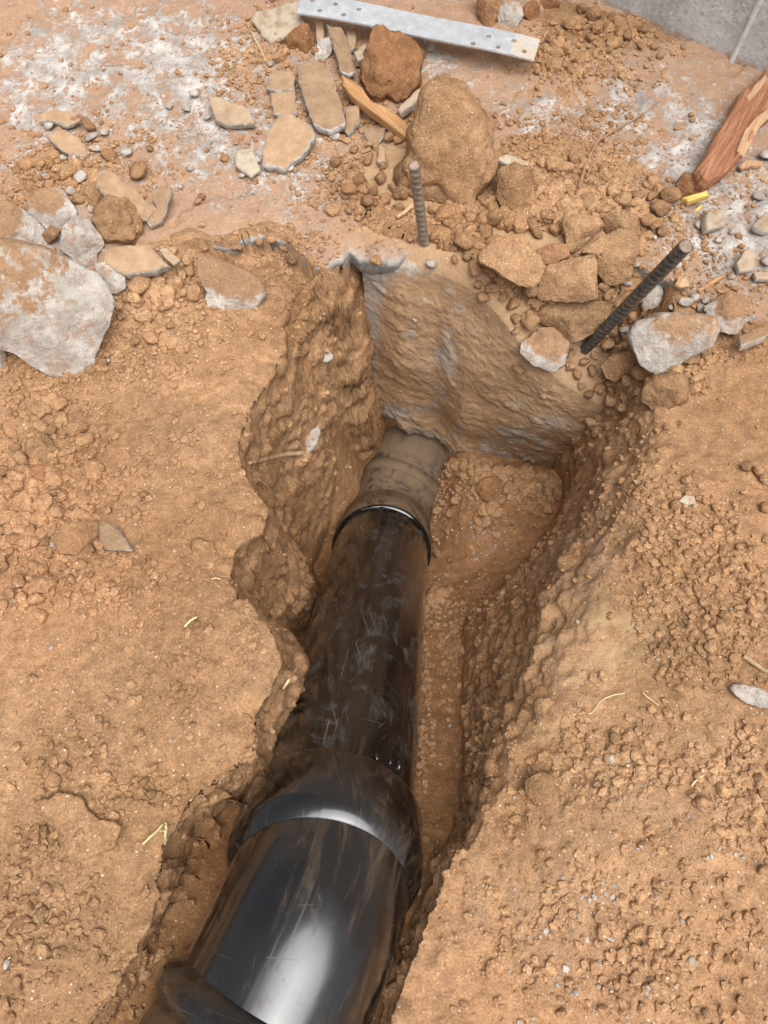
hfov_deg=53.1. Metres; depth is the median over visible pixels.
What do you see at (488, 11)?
soil clod
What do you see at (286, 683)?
straw
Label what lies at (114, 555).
dirt clod
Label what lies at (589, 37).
dirt clod
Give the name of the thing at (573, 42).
dirt clod
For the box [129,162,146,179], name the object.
dirt clod
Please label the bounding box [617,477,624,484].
dirt clod
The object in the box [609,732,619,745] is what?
dirt clod
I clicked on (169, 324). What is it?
dirt clod
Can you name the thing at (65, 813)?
clod
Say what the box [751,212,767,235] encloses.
mortar shard
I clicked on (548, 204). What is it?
dirt clod
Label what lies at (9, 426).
soil clod
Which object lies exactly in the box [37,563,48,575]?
dirt clod
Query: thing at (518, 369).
dirt clod
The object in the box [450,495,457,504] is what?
dirt clod
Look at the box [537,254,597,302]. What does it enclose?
soil clod
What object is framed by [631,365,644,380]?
dirt clod
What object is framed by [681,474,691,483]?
dirt clod
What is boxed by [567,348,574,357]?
dirt clod
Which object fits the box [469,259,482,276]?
dirt clod
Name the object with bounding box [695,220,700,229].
concrete chip
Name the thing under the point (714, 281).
wood chip
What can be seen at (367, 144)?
dirt clod
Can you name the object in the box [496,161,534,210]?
soil clod
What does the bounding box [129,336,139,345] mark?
dirt clod
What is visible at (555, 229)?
dirt clod
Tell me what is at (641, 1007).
dirt clod
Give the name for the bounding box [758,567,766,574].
dirt clod
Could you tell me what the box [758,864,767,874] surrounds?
dirt clod
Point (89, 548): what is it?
dirt clod
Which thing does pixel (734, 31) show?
concrete wall
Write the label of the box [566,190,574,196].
dirt clod
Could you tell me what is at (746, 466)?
dirt clod
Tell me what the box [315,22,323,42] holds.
mortar shard
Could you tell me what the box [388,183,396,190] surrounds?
dirt clod
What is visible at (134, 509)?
dirt clod
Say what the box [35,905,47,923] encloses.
dirt clod
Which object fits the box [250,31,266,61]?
straw
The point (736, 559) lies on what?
crumbs
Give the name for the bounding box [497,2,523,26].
concrete chunk
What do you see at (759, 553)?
soil clod
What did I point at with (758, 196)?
concrete chip
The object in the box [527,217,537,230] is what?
dirt clod
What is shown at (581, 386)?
dirt clod
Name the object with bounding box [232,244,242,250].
dirt clod
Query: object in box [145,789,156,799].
dirt clod
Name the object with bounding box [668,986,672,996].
dirt clod
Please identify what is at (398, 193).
dirt clod
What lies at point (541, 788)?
soil clod
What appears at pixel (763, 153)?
concrete chip
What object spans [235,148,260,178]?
mortar shard
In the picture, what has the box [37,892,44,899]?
dirt clod
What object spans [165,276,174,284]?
dirt clod
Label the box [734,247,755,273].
mortar shard
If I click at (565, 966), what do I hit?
white grit
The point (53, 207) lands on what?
concrete chunk
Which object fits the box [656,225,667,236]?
dirt clod
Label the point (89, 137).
concrete chip
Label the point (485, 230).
dirt clod
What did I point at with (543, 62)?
dirt clod
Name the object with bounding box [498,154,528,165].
mortar shard
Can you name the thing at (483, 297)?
dirt clod
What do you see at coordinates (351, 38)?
mortar shard
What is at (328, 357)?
concrete chip
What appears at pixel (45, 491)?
dirt clod
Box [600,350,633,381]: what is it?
soil clod
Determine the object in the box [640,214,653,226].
dirt clod
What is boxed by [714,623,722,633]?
dirt clod
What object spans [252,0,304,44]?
mortar shard
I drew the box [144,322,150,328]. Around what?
dirt clod
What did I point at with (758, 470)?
dirt clod
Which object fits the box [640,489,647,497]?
dirt clod
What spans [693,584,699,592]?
dirt clod
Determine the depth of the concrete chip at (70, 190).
1.10 m
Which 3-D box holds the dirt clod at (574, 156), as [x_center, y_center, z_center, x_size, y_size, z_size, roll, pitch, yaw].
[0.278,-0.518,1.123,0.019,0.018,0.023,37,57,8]
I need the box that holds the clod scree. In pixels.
[0,6,745,628]
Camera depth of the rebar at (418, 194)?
0.98 m
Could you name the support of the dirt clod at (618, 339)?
on the concrete footing
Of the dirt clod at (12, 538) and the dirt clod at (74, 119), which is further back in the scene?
the dirt clod at (74, 119)
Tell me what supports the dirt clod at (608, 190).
on the clod scree
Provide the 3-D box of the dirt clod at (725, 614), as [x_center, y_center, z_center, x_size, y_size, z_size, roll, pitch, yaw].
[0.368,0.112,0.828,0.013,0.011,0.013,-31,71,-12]
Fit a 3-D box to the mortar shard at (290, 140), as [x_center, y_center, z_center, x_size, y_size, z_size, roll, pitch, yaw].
[-0.144,-0.534,1.124,0.068,0.027,0.097,30,71,12]
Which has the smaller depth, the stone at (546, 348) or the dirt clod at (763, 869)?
the dirt clod at (763, 869)
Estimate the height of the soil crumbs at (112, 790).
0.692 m
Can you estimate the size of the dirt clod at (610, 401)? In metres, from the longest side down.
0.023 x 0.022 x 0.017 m
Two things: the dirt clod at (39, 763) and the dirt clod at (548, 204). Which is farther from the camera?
the dirt clod at (548, 204)
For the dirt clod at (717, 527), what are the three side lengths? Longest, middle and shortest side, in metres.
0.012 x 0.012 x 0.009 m
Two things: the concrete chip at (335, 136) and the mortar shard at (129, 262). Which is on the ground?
the mortar shard at (129, 262)
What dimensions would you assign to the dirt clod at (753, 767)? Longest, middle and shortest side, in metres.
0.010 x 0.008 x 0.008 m
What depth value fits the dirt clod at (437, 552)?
1.44 m
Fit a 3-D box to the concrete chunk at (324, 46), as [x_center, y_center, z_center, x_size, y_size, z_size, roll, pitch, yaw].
[-0.095,-0.730,1.213,0.033,0.034,0.034,0,68,0]
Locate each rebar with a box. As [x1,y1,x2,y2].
[408,160,429,246]
[580,239,692,354]
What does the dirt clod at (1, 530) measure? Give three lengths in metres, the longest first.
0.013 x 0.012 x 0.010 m
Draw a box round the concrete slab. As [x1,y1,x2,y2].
[0,0,767,324]
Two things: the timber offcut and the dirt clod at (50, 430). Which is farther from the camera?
the timber offcut
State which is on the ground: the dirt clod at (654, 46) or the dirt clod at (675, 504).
the dirt clod at (675, 504)
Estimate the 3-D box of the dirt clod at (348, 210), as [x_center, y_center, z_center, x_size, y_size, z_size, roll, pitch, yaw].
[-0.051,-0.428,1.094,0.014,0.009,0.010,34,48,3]
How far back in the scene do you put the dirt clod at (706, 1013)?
0.65 m
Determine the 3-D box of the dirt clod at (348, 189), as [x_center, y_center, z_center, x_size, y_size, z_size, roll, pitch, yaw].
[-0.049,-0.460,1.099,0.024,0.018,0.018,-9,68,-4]
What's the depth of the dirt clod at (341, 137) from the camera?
1.14 m
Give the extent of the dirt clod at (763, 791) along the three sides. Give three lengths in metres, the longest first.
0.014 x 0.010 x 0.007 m
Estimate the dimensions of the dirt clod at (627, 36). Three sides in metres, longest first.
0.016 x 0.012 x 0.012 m
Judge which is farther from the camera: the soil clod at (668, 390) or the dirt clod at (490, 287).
the dirt clod at (490, 287)
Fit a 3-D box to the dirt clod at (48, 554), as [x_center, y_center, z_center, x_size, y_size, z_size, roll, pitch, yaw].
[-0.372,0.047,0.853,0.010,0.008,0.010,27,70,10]
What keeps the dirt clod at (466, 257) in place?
on the concrete footing
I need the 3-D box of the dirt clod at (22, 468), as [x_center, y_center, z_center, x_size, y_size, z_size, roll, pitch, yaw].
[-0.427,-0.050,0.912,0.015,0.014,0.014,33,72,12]
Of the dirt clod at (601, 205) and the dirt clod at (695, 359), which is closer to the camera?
the dirt clod at (695, 359)
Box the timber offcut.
[692,69,767,191]
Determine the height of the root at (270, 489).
0.238 m
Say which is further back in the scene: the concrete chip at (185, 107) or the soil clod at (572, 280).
the concrete chip at (185, 107)
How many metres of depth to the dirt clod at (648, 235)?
1.08 m
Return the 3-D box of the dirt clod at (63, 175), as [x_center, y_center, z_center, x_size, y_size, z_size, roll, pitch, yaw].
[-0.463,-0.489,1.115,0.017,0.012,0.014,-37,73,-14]
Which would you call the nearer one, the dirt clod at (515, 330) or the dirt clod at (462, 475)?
the dirt clod at (515, 330)
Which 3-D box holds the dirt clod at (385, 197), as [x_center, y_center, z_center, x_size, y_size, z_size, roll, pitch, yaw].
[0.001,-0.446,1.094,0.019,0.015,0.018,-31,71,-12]
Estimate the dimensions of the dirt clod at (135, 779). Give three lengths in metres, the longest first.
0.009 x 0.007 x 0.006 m
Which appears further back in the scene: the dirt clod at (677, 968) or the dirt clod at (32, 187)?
the dirt clod at (32, 187)
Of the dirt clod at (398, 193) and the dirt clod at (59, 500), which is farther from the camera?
the dirt clod at (398, 193)
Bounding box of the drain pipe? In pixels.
[137,426,445,1023]
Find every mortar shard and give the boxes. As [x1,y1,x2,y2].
[39,110,80,129]
[47,130,87,157]
[96,170,155,223]
[99,522,133,551]
[102,245,169,278]
[147,187,173,228]
[159,248,180,266]
[208,95,255,129]
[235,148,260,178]
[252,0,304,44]
[262,113,315,174]
[266,70,295,92]
[270,90,297,117]
[296,60,344,135]
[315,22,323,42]
[327,25,354,78]
[345,105,359,137]
[346,29,355,53]
[354,44,365,64]
[364,127,385,145]
[377,144,384,164]
[398,88,420,119]
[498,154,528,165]
[679,495,695,505]
[701,207,723,234]
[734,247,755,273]
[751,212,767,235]
[752,271,767,281]
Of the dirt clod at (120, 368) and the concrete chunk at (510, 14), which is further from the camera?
the concrete chunk at (510, 14)
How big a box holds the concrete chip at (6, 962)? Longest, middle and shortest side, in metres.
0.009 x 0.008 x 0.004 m
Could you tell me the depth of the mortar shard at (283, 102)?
1.16 m
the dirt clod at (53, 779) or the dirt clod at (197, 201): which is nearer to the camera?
the dirt clod at (53, 779)
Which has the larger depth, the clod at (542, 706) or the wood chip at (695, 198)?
the wood chip at (695, 198)
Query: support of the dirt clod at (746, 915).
on the ground
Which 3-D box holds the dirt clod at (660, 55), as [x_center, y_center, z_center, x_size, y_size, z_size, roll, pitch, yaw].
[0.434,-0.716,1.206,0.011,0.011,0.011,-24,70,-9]
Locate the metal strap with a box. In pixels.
[296,0,539,61]
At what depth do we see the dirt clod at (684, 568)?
0.87 m
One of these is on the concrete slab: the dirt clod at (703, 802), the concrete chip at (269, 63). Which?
the concrete chip at (269, 63)
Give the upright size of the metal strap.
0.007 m
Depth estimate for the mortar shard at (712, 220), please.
1.06 m
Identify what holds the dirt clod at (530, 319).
on the concrete footing
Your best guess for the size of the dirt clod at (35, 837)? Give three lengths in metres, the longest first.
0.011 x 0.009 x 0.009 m
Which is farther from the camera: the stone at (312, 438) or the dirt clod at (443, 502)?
the dirt clod at (443, 502)
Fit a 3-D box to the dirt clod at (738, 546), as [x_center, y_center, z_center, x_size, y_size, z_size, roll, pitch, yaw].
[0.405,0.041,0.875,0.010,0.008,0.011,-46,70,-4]
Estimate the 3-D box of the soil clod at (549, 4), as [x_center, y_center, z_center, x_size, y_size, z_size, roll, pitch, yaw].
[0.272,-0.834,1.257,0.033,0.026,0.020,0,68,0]
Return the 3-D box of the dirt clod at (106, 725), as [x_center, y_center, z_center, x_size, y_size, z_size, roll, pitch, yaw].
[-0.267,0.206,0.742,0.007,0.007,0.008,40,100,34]
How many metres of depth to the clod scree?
1.08 m
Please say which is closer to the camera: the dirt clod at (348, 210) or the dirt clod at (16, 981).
the dirt clod at (16, 981)
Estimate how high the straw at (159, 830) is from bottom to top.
0.033 m
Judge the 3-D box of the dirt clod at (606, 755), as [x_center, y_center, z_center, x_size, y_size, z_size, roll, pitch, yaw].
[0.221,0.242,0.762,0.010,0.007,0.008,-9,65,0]
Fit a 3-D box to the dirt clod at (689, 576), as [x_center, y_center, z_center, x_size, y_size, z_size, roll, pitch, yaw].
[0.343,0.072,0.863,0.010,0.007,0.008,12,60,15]
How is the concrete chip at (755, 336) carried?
on the ground
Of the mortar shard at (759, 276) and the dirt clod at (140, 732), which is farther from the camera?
the mortar shard at (759, 276)
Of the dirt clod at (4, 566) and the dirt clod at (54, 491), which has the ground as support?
the dirt clod at (4, 566)
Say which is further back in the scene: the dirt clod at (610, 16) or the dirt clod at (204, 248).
the dirt clod at (610, 16)
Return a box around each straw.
[142,822,168,844]
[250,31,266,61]
[282,667,296,689]
[395,203,413,218]
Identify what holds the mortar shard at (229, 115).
on the concrete slab
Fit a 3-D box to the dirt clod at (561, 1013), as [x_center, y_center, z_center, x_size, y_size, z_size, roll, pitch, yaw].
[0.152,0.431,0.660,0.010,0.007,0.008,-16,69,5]
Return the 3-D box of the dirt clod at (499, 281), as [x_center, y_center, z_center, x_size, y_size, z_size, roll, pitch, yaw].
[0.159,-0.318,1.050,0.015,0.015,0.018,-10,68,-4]
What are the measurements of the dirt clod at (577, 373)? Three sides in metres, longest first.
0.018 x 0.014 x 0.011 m
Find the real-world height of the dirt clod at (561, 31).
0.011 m
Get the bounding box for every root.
[184,616,196,626]
[248,450,303,464]
[258,479,295,507]
[579,692,624,714]
[642,692,658,705]
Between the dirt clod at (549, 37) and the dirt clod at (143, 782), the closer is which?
the dirt clod at (143, 782)
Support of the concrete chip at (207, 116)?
on the concrete slab
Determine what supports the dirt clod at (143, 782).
on the ground
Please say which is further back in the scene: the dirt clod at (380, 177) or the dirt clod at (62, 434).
the dirt clod at (380, 177)
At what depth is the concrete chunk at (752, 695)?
0.77 m
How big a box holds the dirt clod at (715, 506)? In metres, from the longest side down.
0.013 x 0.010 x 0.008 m
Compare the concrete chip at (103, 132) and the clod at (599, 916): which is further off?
the concrete chip at (103, 132)
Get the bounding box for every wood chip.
[674,277,690,288]
[681,191,708,205]
[697,276,723,291]
[737,160,762,170]
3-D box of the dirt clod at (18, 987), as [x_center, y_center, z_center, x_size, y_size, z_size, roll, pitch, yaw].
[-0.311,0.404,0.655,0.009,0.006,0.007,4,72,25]
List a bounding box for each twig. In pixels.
[577,101,657,187]
[585,160,592,178]
[742,655,767,672]
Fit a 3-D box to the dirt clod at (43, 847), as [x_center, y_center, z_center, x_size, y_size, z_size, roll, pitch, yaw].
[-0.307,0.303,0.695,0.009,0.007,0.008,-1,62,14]
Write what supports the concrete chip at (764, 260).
on the concrete slab
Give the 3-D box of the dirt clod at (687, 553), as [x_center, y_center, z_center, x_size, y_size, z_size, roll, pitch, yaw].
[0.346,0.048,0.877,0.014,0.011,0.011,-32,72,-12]
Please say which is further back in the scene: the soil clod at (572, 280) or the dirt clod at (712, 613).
the soil clod at (572, 280)
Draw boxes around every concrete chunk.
[0,200,44,243]
[0,237,114,377]
[0,350,6,373]
[26,187,77,230]
[60,214,104,266]
[94,262,126,294]
[314,37,332,59]
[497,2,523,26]
[626,312,719,373]
[641,285,663,312]
[703,290,753,335]
[729,684,767,707]
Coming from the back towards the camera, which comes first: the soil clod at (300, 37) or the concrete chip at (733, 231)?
the soil clod at (300, 37)
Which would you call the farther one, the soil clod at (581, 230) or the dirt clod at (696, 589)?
the soil clod at (581, 230)
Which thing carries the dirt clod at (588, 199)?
on the clod scree
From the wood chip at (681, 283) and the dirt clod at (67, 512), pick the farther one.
the wood chip at (681, 283)
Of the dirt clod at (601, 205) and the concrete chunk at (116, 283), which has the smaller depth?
the concrete chunk at (116, 283)
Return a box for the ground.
[0,0,767,1023]
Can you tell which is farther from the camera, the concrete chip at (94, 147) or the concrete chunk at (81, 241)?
the concrete chip at (94, 147)
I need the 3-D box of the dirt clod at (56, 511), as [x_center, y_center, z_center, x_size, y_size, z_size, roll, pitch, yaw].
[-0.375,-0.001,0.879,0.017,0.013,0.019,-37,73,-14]
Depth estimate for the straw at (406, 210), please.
1.08 m
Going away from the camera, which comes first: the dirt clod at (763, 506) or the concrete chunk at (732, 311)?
the dirt clod at (763, 506)
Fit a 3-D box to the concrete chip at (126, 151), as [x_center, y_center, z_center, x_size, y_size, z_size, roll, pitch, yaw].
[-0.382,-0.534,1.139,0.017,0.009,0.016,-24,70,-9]
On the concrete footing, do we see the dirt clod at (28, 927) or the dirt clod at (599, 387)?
the dirt clod at (599, 387)
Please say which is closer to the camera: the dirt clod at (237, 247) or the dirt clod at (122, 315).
the dirt clod at (122, 315)
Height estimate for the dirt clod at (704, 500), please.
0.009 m
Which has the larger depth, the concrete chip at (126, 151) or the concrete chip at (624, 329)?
the concrete chip at (126, 151)
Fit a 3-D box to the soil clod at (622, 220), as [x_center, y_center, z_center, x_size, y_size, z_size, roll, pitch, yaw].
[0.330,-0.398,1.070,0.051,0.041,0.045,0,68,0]
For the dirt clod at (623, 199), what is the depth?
1.08 m
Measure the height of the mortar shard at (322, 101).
0.028 m
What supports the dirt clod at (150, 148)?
on the concrete slab
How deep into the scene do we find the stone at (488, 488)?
1.38 m
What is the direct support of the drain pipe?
on the ground
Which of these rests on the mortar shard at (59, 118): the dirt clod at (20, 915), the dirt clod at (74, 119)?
the dirt clod at (74, 119)
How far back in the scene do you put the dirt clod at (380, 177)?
1.10 m
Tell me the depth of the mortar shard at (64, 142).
1.13 m
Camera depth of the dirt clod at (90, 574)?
0.84 m
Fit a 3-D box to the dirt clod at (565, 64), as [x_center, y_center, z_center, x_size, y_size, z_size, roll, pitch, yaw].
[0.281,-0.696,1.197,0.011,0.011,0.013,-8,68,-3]
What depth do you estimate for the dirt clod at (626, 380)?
1.09 m
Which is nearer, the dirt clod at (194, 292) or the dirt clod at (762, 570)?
the dirt clod at (762, 570)
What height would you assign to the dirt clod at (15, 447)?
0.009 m
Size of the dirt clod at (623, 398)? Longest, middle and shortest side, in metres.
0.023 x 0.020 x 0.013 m
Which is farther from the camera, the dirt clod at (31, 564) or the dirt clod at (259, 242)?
the dirt clod at (259, 242)
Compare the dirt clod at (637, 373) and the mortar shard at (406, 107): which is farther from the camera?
the mortar shard at (406, 107)
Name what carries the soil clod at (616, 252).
on the ground
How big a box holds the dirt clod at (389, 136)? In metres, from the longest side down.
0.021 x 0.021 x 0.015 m
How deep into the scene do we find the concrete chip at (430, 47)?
1.21 m
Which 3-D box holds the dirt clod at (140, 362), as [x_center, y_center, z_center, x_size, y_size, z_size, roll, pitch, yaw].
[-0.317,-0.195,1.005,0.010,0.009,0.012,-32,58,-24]
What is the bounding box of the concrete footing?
[362,138,617,465]
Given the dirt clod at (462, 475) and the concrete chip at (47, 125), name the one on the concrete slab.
the concrete chip at (47, 125)
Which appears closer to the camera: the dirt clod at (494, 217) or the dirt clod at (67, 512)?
the dirt clod at (67, 512)
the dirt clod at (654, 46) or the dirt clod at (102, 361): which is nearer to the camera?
the dirt clod at (102, 361)
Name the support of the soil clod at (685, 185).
on the concrete slab
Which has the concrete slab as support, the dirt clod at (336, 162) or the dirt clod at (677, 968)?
the dirt clod at (336, 162)
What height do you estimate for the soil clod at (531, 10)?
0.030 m
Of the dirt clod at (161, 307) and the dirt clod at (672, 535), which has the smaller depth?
the dirt clod at (672, 535)
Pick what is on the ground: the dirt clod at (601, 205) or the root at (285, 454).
the root at (285, 454)
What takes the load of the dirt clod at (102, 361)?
on the ground
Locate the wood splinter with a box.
[341,75,407,140]
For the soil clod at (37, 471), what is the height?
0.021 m
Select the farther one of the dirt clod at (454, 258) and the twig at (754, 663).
the dirt clod at (454, 258)
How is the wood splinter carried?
on the concrete slab
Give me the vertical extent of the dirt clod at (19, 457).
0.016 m
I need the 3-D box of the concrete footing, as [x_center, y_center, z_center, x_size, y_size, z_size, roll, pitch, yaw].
[0.173,-0.273,1.314,0.545,0.530,0.215,25,70,10]
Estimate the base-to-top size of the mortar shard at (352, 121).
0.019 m
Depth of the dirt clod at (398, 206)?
1.09 m
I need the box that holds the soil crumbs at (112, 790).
[0,0,767,1023]
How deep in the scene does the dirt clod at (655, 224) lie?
1.07 m
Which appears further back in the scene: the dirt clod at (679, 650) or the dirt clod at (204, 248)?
the dirt clod at (204, 248)
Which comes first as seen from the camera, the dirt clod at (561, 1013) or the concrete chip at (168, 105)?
the dirt clod at (561, 1013)
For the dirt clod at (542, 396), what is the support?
on the concrete footing
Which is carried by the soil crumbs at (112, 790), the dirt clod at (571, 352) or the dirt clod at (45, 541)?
the dirt clod at (45, 541)
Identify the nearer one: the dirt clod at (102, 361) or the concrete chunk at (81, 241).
the dirt clod at (102, 361)
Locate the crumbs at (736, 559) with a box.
[10,521,767,1008]
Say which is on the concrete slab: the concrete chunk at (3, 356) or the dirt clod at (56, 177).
the dirt clod at (56, 177)
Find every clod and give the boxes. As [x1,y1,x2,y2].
[0,465,10,475]
[0,525,3,534]
[0,560,8,572]
[2,418,23,438]
[2,913,16,923]
[3,588,14,598]
[5,532,20,544]
[5,547,13,554]
[8,480,24,492]
[10,975,21,986]
[11,444,20,450]
[11,573,25,587]
[12,450,29,464]
[14,983,21,990]
[15,464,29,472]
[16,909,23,919]
[21,922,36,931]
[24,432,53,459]
[24,523,35,532]
[26,560,38,569]
[28,829,39,841]
[29,185,36,190]
[29,464,46,481]
[32,174,42,181]
[35,759,45,767]
[35,792,121,860]
[35,852,57,876]
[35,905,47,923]
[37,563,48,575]
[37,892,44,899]
[38,536,49,545]
[39,825,48,838]
[39,843,47,850]
[40,488,50,494]
[41,225,59,244]
[44,425,56,434]
[44,549,52,558]
[44,772,61,786]
[46,444,58,453]
[46,505,63,518]
[50,488,60,496]
[51,520,98,554]
[53,174,59,181]
[56,497,64,502]
[56,762,71,774]
[59,172,70,179]
[59,431,66,438]
[59,563,67,571]
[63,508,72,518]
[66,180,77,187]
[67,574,75,583]
[70,116,81,126]
[71,192,83,204]
[71,559,87,570]
[82,118,95,131]
[82,181,102,206]
[83,160,91,167]
[84,366,95,373]
[84,543,94,554]
[85,571,93,577]
[91,194,143,243]
[95,715,102,722]
[96,357,107,367]
[100,148,116,161]
[103,350,110,357]
[103,722,109,729]
[111,551,117,560]
[116,312,126,318]
[117,364,124,372]
[122,294,128,302]
[128,276,150,294]
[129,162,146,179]
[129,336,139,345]
[131,506,138,513]
[131,776,139,782]
[137,359,143,365]
[137,729,143,736]
[138,776,149,787]
[139,490,148,497]
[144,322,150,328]
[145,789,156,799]
[147,144,153,151]
[148,580,156,588]
[157,305,164,310]
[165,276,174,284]
[165,321,173,328]
[177,268,186,280]
[179,287,186,297]
[185,265,193,276]
[186,283,203,300]
[192,621,199,627]
[193,198,201,205]
[198,193,205,200]
[201,246,208,250]
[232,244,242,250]
[255,238,263,246]
[266,235,275,242]
[279,245,287,251]
[284,22,314,53]
[285,251,296,263]
[330,156,341,168]
[331,182,338,190]
[338,134,345,140]
[341,183,356,195]
[344,207,351,213]
[349,144,358,152]
[352,173,366,185]
[359,24,425,103]
[360,195,373,205]
[363,153,372,165]
[364,141,373,147]
[368,186,377,196]
[372,198,379,205]
[374,171,385,183]
[379,192,390,205]
[384,131,394,141]
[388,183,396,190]
[392,73,499,203]
[392,187,408,199]
[393,135,403,144]
[393,202,404,210]
[433,506,441,514]
[434,549,440,557]
[439,499,446,506]
[446,509,451,517]
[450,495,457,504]
[451,255,457,263]
[453,231,473,250]
[454,484,460,491]
[458,471,466,481]
[462,253,470,261]
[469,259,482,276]
[473,280,482,288]
[476,0,501,26]
[476,233,545,288]
[477,291,489,302]
[478,223,492,238]
[485,282,500,292]
[486,208,503,225]
[494,275,506,285]
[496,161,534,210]
[499,292,508,301]
[505,226,512,232]
[506,296,519,309]
[510,313,520,324]
[511,326,519,334]
[512,364,524,374]
[521,285,538,297]
[521,308,540,330]
[523,0,539,20]
[524,771,558,805]
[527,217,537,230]
[531,228,542,238]
[534,67,540,73]
[535,243,570,264]
[536,301,611,343]
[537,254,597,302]
[539,394,546,399]
[540,0,560,8]
[540,59,546,66]
[540,209,555,219]
[545,33,555,42]
[545,201,551,207]
[549,223,561,236]
[555,1008,566,1018]
[557,28,564,35]
[561,59,568,68]
[562,213,602,253]
[565,38,576,46]
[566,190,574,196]
[566,361,575,370]
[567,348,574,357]
[568,149,580,163]
[569,54,577,61]
[573,369,581,380]
[576,2,587,12]
[578,46,586,51]
[578,382,585,389]
[579,357,589,365]
[580,191,594,208]
[580,228,639,285]
[584,390,593,398]
[585,33,595,42]
[587,364,597,376]
[590,351,598,359]
[592,49,597,58]
[593,382,605,394]
[593,910,609,924]
[595,199,607,213]
[598,282,609,292]
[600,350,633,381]
[602,18,609,29]
[602,294,611,300]
[603,211,638,234]
[603,395,617,406]
[603,753,610,758]
[605,45,613,52]
[605,380,612,387]
[606,187,610,195]
[607,13,615,22]
[608,329,617,336]
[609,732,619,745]
[613,191,631,208]
[615,334,621,344]
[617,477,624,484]
[619,391,627,404]
[619,766,624,774]
[621,374,631,387]
[621,745,630,750]
[623,32,632,40]
[626,935,636,941]
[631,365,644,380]
[632,190,645,198]
[637,41,643,48]
[637,1002,646,1012]
[638,23,648,32]
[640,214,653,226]
[640,372,689,409]
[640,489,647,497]
[640,943,647,954]
[642,230,652,240]
[647,190,658,200]
[648,220,661,229]
[649,199,670,217]
[650,43,658,49]
[656,50,663,59]
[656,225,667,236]
[660,186,681,202]
[667,975,672,984]
[668,532,675,539]
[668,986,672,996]
[670,499,681,510]
[673,647,683,654]
[673,964,681,973]
[675,173,703,200]
[677,539,686,550]
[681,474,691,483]
[681,548,693,558]
[681,564,688,572]
[683,354,699,364]
[683,509,690,516]
[685,522,692,529]
[685,573,693,579]
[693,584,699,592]
[695,796,713,807]
[701,495,707,503]
[702,1008,709,1018]
[704,642,710,651]
[709,609,714,617]
[711,503,718,511]
[712,523,723,532]
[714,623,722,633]
[717,610,731,619]
[726,758,732,766]
[729,652,739,663]
[730,569,738,576]
[735,543,744,549]
[736,994,745,1006]
[740,461,752,471]
[743,910,750,920]
[744,562,755,572]
[746,545,767,567]
[747,582,758,591]
[748,764,758,771]
[748,789,756,797]
[753,465,765,476]
[753,773,764,789]
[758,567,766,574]
[758,786,767,799]
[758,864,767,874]
[759,501,767,512]
[760,472,767,485]
[761,534,767,542]
[762,803,767,812]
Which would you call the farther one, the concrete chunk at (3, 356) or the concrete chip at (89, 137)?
the concrete chip at (89, 137)
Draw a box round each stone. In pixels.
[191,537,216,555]
[196,255,266,308]
[305,425,320,452]
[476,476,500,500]
[519,327,570,372]
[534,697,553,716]
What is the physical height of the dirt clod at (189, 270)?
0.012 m
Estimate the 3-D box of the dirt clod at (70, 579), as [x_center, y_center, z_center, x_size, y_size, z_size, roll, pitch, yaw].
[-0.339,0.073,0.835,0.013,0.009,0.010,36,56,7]
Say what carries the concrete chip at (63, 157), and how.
on the soil crumbs at (112, 790)
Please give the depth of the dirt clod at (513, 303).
1.07 m
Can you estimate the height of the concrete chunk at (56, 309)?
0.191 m
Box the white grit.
[5,0,767,1023]
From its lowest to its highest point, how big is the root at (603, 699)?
0.007 m
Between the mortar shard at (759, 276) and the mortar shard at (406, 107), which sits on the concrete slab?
the mortar shard at (759, 276)
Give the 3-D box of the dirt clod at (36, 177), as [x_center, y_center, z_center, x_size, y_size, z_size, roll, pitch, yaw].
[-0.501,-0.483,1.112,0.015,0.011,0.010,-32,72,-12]
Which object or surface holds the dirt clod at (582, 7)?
on the ground
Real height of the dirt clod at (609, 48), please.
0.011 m
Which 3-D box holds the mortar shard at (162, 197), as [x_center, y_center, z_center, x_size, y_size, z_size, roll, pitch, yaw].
[-0.320,-0.430,1.087,0.030,0.022,0.065,12,68,5]
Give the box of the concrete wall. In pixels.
[600,0,767,72]
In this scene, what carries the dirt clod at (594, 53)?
on the soil crumbs at (112, 790)
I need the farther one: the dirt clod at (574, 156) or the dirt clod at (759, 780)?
the dirt clod at (574, 156)
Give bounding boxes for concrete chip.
[3,959,10,969]
[43,122,52,130]
[60,154,67,160]
[66,186,76,194]
[72,169,86,182]
[84,132,97,141]
[88,145,100,150]
[98,129,108,134]
[119,147,131,155]
[165,102,172,108]
[182,104,190,110]
[186,165,193,170]
[189,89,198,96]
[204,113,210,119]
[266,61,273,65]
[322,352,332,361]
[329,133,339,140]
[426,43,434,51]
[426,259,437,268]
[609,754,615,762]
[620,325,628,332]
[677,297,693,306]
[688,956,696,966]
[690,293,700,301]
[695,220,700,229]
[697,303,704,311]
[702,297,709,303]
[729,228,738,235]
[737,325,767,351]
[752,192,765,199]
[759,150,767,158]
[760,257,767,265]
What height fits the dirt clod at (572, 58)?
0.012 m
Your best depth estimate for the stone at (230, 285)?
1.02 m
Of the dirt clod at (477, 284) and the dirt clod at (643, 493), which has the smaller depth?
the dirt clod at (643, 493)
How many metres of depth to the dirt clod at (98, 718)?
0.74 m
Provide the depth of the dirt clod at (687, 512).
0.91 m
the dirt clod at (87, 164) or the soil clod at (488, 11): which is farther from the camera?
the soil clod at (488, 11)

